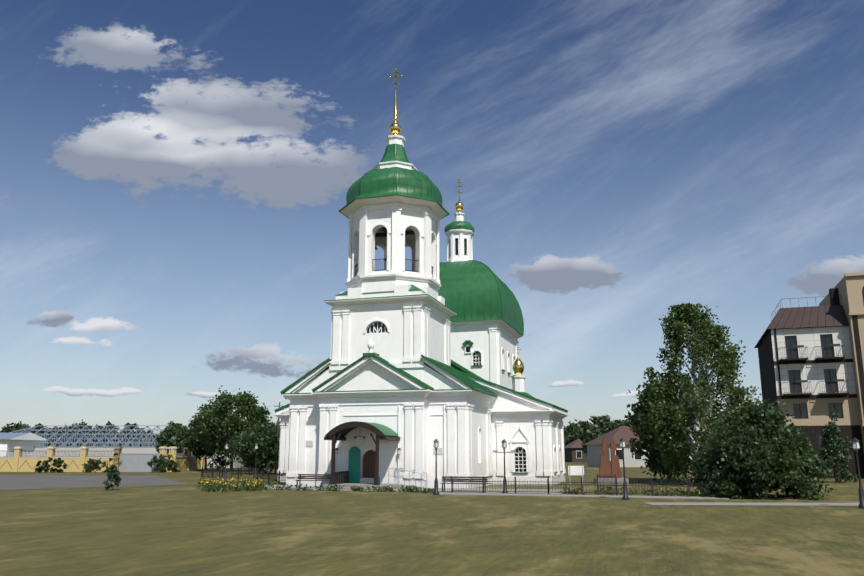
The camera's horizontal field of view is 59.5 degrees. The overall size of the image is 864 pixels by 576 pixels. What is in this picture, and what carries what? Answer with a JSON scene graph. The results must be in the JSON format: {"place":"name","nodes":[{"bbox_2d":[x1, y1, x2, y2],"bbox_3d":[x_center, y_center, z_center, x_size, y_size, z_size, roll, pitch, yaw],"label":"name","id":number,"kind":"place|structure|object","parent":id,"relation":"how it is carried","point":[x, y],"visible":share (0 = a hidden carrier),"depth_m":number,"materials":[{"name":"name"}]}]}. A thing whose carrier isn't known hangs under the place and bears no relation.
{"place":"outdoors","nodes":[
{"label":"outdoors","id":0,"kind":"place"},
{"bbox_2d":[0,475,189,489],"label":"asphalt road","id":1,"kind":"structure","parent":0,"point":[12,482],"depth_m":58.23,"materials":[{"name":"grey asphalt"}]},
{"bbox_2d":[0,462,863,575],"bbox_3d":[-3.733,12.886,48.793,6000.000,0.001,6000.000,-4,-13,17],"label":"ground","id":2,"kind":"structure","parent":0,"point":[176,530],"depth_m":21.75,"materials":[{"name":"green plant"}]},
{"bbox_2d":[3,421,32,432],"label":"tree","id":3,"kind":"object","parent":2,"relation":"on","point":[17,426],"visible":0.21,"depth_m":278.46,"materials":[{"name":"green plant"}]},
{"bbox_2d":[0,433,48,456],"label":"white shed","id":4,"kind":"structure","parent":2,"relation":"on","point":[11,441],"depth_m":102.10,"materials":[{"name":"paint"}]},
{"bbox_2d":[35,457,53,472],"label":"bush","id":5,"kind":"object","parent":2,"relation":"on","point":[39,469],"visible":0.88,"depth_m":82.73,"materials":[{"name":"green plant"}]},
{"bbox_2d":[46,458,66,472],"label":"bush","id":6,"kind":"object","parent":2,"relation":"on","point":[59,462],"visible":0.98,"depth_m":82.51,"materials":[{"name":"green plant"}]},
{"bbox_2d":[45,425,77,445],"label":"tree","id":7,"kind":"object","parent":2,"relation":"on","point":[59,434],"visible":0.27,"depth_m":296.98,"materials":[{"name":"green plant"}]},
{"bbox_2d":[66,419,94,445],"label":"tree","id":8,"kind":"object","parent":2,"relation":"on","point":[80,426],"visible":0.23,"depth_m":308.15,"materials":[{"name":"green plant"}]},
{"bbox_2d":[82,458,110,472],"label":"bush","id":9,"kind":"object","parent":2,"relation":"on","point":[92,465],"visible":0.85,"depth_m":83.26,"materials":[{"name":"green plant"}]},
{"bbox_2d":[84,428,116,445],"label":"tree","id":10,"kind":"object","parent":2,"relation":"on","point":[96,439],"visible":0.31,"depth_m":297.24,"materials":[{"name":"green plant"}]},
{"bbox_2d":[0,446,204,471],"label":"fence","id":11,"kind":"object","parent":2,"relation":"on","point":[132,462],"visible":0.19,"depth_m":86.34,"materials":[{"name":"paint"}]},
{"bbox_2d":[102,450,122,489],"bbox_3d":[-19.177,11.012,45.699,0.979,2.406,1.240,0,-12,0],"label":"thuja bush","id":12,"kind":"object","parent":2,"relation":"on","point":[115,474],"visible":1,"depth_m":45.39,"materials":[{"name":"green plant"}]},
{"bbox_2d":[9,425,242,467],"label":"building","id":13,"kind":"structure","parent":2,"relation":"on","point":[127,448],"depth_m":106.96,"materials":[{"name":"metal"}]},
{"bbox_2d":[147,454,173,472],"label":"bush","id":14,"kind":"object","parent":2,"relation":"on","point":[159,465],"visible":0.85,"depth_m":84.09,"materials":[{"name":"green plant"}]},
{"bbox_2d":[155,421,186,453],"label":"tree","id":15,"kind":"object","parent":2,"relation":"on","point":[163,438],"visible":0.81,"depth_m":96.97,"materials":[{"name":"green plant"}]},
{"bbox_2d":[163,459,179,471],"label":"bush","id":16,"kind":"object","parent":2,"relation":"on","point":[172,468],"visible":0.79,"depth_m":84.07,"materials":[{"name":"green plant"}]},
{"bbox_2d":[181,424,226,469],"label":"tall tree","id":17,"kind":"object","parent":2,"relation":"on","point":[191,443],"visible":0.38,"depth_m":92.98,"materials":[{"name":"green plant"}]},
{"bbox_2d":[207,453,235,468],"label":"bush","id":18,"kind":"object","parent":2,"relation":"on","point":[221,462],"visible":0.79,"depth_m":97.29,"materials":[{"name":"green plant"}]},
{"bbox_2d":[224,443,228,479],"bbox_3d":[-16.961,14.270,62.175,0.304,2.950,0.340,-4,-13,17],"label":"street lamp","id":19,"kind":"object","parent":2,"relation":"on","point":[226,448],"visible":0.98,"depth_m":62.16,"materials":[{"name":"black metal"}]},
{"bbox_2d":[188,385,275,470],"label":"tall tree","id":20,"kind":"object","parent":2,"relation":"on","point":[214,418],"visible":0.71,"depth_m":87.18,"materials":[{"name":"green plant"}]},
{"bbox_2d":[201,465,286,480],"bbox_3d":[-16.189,15.813,64.556,6.461,0.940,21.618,5,-13,-22],"label":"iron fence","id":21,"kind":"object","parent":2,"relation":"on","point":[218,472],"visible":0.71,"depth_m":63.98,"materials":[{"name":"black metal"}]},
{"bbox_2d":[227,421,279,473],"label":"tree","id":22,"kind":"object","parent":2,"relation":"on","point":[263,437],"visible":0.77,"depth_m":76.35,"materials":[{"name":"green plant"}]},
{"bbox_2d":[253,443,257,478],"bbox_3d":[-15.069,14.794,64.597,0.304,2.950,0.340,-4,-13,17],"label":"street lamp","id":23,"kind":"object","parent":2,"relation":"on","point":[256,446],"visible":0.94,"depth_m":64.57,"materials":[{"name":"black metal"}]},
{"bbox_2d":[257,470,279,484],"bbox_3d":[-11.445,13.312,52.988,0.094,0.940,4.669,-1,-12,7],"label":"iron fence","id":24,"kind":"object","parent":2,"relation":"on","point":[273,476],"visible":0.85,"depth_m":53.06,"materials":[{"name":"black metal"}]},
{"bbox_2d":[259,402,279,472],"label":"tree","id":25,"kind":"object","parent":2,"relation":"on","point":[277,440],"visible":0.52,"depth_m":76.64,"materials":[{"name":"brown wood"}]},
{"bbox_2d":[0,421,564,445],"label":"treeline","id":26,"kind":"object","parent":2,"relation":"on","point":[39,427],"visible":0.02,"depth_m":372.07,"materials":[{"name":"green plant"}]},
{"bbox_2d":[273,68,568,489],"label":"church","id":27,"kind":"structure","parent":2,"relation":"on","point":[424,354],"depth_m":51.84,"materials":[{"name":"paint"}]},
{"bbox_2d":[433,439,438,494],"bbox_3d":[0.226,9.672,40.908,0.304,2.950,0.340,-4,-13,17],"label":"street lamp","id":28,"kind":"object","parent":2,"relation":"on","point":[436,446],"visible":1,"depth_m":40.82,"materials":[{"name":"black metal"}]},
{"bbox_2d":[195,477,718,496],"bbox_3d":[-0.534,11.408,43.393,32.040,0.702,8.730,-4,-13,17],"label":"flower bed","id":29,"kind":"object","parent":2,"relation":"on","point":[212,485],"visible":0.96,"depth_m":43.90,"materials":[{"name":"green plant"}]},
{"bbox_2d":[493,439,515,492],"bbox_3d":[4.013,9.861,41.779,1.270,2.950,0.315,1,-12,-5],"label":"street lamp","id":30,"kind":"object","parent":2,"relation":"on","point":[504,444],"visible":0.98,"depth_m":41.86,"materials":[{"name":"black metal"}]},
{"bbox_2d":[564,420,580,445],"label":"tree","id":31,"kind":"object","parent":2,"relation":"on","point":[567,429],"visible":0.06,"depth_m":222.81,"materials":[{"name":"green plant"}]},
{"bbox_2d":[568,466,583,483],"bbox_3d":[10.230,13.262,53.562,1.100,1.280,0.074,0,-12,2],"label":"info board","id":32,"kind":"object","parent":2,"relation":"on","point":[575,470],"visible":0.96,"depth_m":53.60,"materials":[{"name":"metal"}]},
{"bbox_2d":[564,419,605,444],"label":"tree","id":33,"kind":"object","parent":2,"relation":"on","point":[580,428],"visible":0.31,"depth_m":184.11,"materials":[{"name":"green plant"}]},
{"bbox_2d":[579,427,602,455],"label":"tree","id":34,"kind":"object","parent":2,"relation":"on","point":[587,436],"visible":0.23,"depth_m":144.34,"materials":[{"name":"green plant"}]},
{"bbox_2d":[589,415,624,432],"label":"tree","id":35,"kind":"object","parent":2,"relation":"on","point":[605,423],"visible":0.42,"depth_m":192.26,"materials":[{"name":"green plant"}]},
{"bbox_2d":[593,438,628,483],"bbox_3d":[12.864,12.492,54.660,2.200,3.250,1.600,0,-12,2],"label":"rust monument","id":36,"kind":"object","parent":2,"relation":"on","point":[610,468],"visible":0.9,"depth_m":54.60,"materials":[{"name":"metal"}]},
{"bbox_2d":[620,437,628,499],"bbox_3d":[9.343,8.775,36.760,0.304,2.950,0.340,-4,-13,17],"label":"street lamp","id":37,"kind":"object","parent":2,"relation":"on","point":[623,446],"visible":1,"depth_m":36.66,"materials":[{"name":"black metal"}]},
{"bbox_2d":[622,419,632,428],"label":"tree","id":38,"kind":"object","parent":2,"relation":"on","point":[628,424],"visible":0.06,"depth_m":202.67,"materials":[{"name":"green plant"}]},
{"bbox_2d":[624,379,715,480],"bbox_3d":[18.866,11.373,60.749,6.350,8.147,6.653,6,-13,-25],"label":"tree","id":39,"kind":"object","parent":2,"relation":"on","point":[653,454],"visible":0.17,"depth_m":60.26,"materials":[{"name":"green plant"}]},
{"bbox_2d":[633,302,761,485],"bbox_3d":[18.727,8.584,53.317,8.681,15.251,8.424,-4,-13,17],"label":"birch tree","id":40,"kind":"object","parent":2,"relation":"on","point":[676,415],"visible":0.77,"depth_m":52.53,"materials":[{"name":"green plant"}]},
{"bbox_2d":[688,442,750,492],"bbox_3d":[16.007,10.200,41.759,3.727,3.613,4.550,-4,-13,17],"label":"shrub","id":41,"kind":"object","parent":2,"relation":"on","point":[698,479],"visible":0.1,"depth_m":41.72,"materials":[{"name":"green plant"}]},
{"bbox_2d":[696,399,835,499],"bbox_3d":[16.942,8.607,38.799,6.667,6.082,6.675,-4,-13,17],"label":"shrub","id":42,"kind":"object","parent":2,"relation":"on","point":[760,444],"visible":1,"depth_m":37.59,"materials":[{"name":"green plant"}]},
{"bbox_2d":[815,408,858,482],"bbox_3d":[30.481,11.995,57.245,2.880,5.765,2.747,-8,-14,32],"label":"young conifer","id":43,"kind":"object","parent":2,"relation":"on","point":[833,444],"visible":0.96,"depth_m":56.89,"materials":[{"name":"green plant"}]},
{"bbox_2d":[851,437,863,508],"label":"street lamp","id":44,"kind":"object","parent":2,"relation":"on","point":[855,444],"visible":1,"depth_m":31.20,"materials":[{"name":"black metal"}]},
{"bbox_2d":[0,0,863,434],"label":"sky","id":45,"kind":"structure","parent":0,"point":[176,176],"materials":[{"name":"blue"}]},
{"bbox_2d":[205,485,728,499],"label":"footpath","id":46,"kind":"structure","parent":0,"point":[493,492],"depth_m":41.29,"materials":[{"name":"grey concrete"}]},
{"bbox_2d":[295,474,330,487],"bbox_3d":[-7.265,12.096,47.295,2.700,0.842,0.453,-4,-13,17],"label":"bench","id":47,"kind":"object","parent":46,"relation":"on","point":[316,475],"visible":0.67,"depth_m":47.48,"materials":[{"name":"black metal"}]},
{"bbox_2d":[440,476,487,491],"bbox_3d":[1.800,11.134,42.846,2.700,0.842,0.453,-4,-13,17],"label":"bench","id":48,"kind":"object","parent":46,"relation":"on","point":[448,479],"visible":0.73,"depth_m":43.15,"materials":[{"name":"black metal"}]},
{"bbox_2d":[451,476,727,496],"bbox_3d":[7.971,10.543,40.178,14.494,0.940,0.200,-4,-13,18],"label":"iron fence","id":49,"kind":"object","parent":46,"relation":"on","point":[651,483],"visible":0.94,"depth_m":40.26,"materials":[{"name":"black metal"}]},
{"bbox_2d":[597,474,615,494],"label":"iron gate","id":50,"kind":"structure","parent":46,"relation":"on","point":[598,487],"depth_m":39.81,"materials":[{"name":"black metal"}]},
{"bbox_2d":[564,438,587,461],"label":"dark house","id":51,"kind":"structure","parent":0,"point":[573,451],"depth_m":161.12,"materials":[{"name":"brown wood"}]},
{"bbox_2d":[584,426,649,466],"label":"grey house","id":52,"kind":"structure","parent":0,"point":[594,450],"depth_m":113.60,"materials":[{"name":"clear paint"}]},
{"bbox_2d":[643,502,859,505],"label":"foot path","id":53,"kind":"structure","parent":0,"point":[770,504],"depth_m":33.55,"materials":[{"name":"grey concrete"}]},
{"bbox_2d":[754,272,863,478],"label":"apartment building","id":54,"kind":"structure","parent":0,"point":[811,363],"depth_m":67.25,"materials":[{"name":"beige paint"}]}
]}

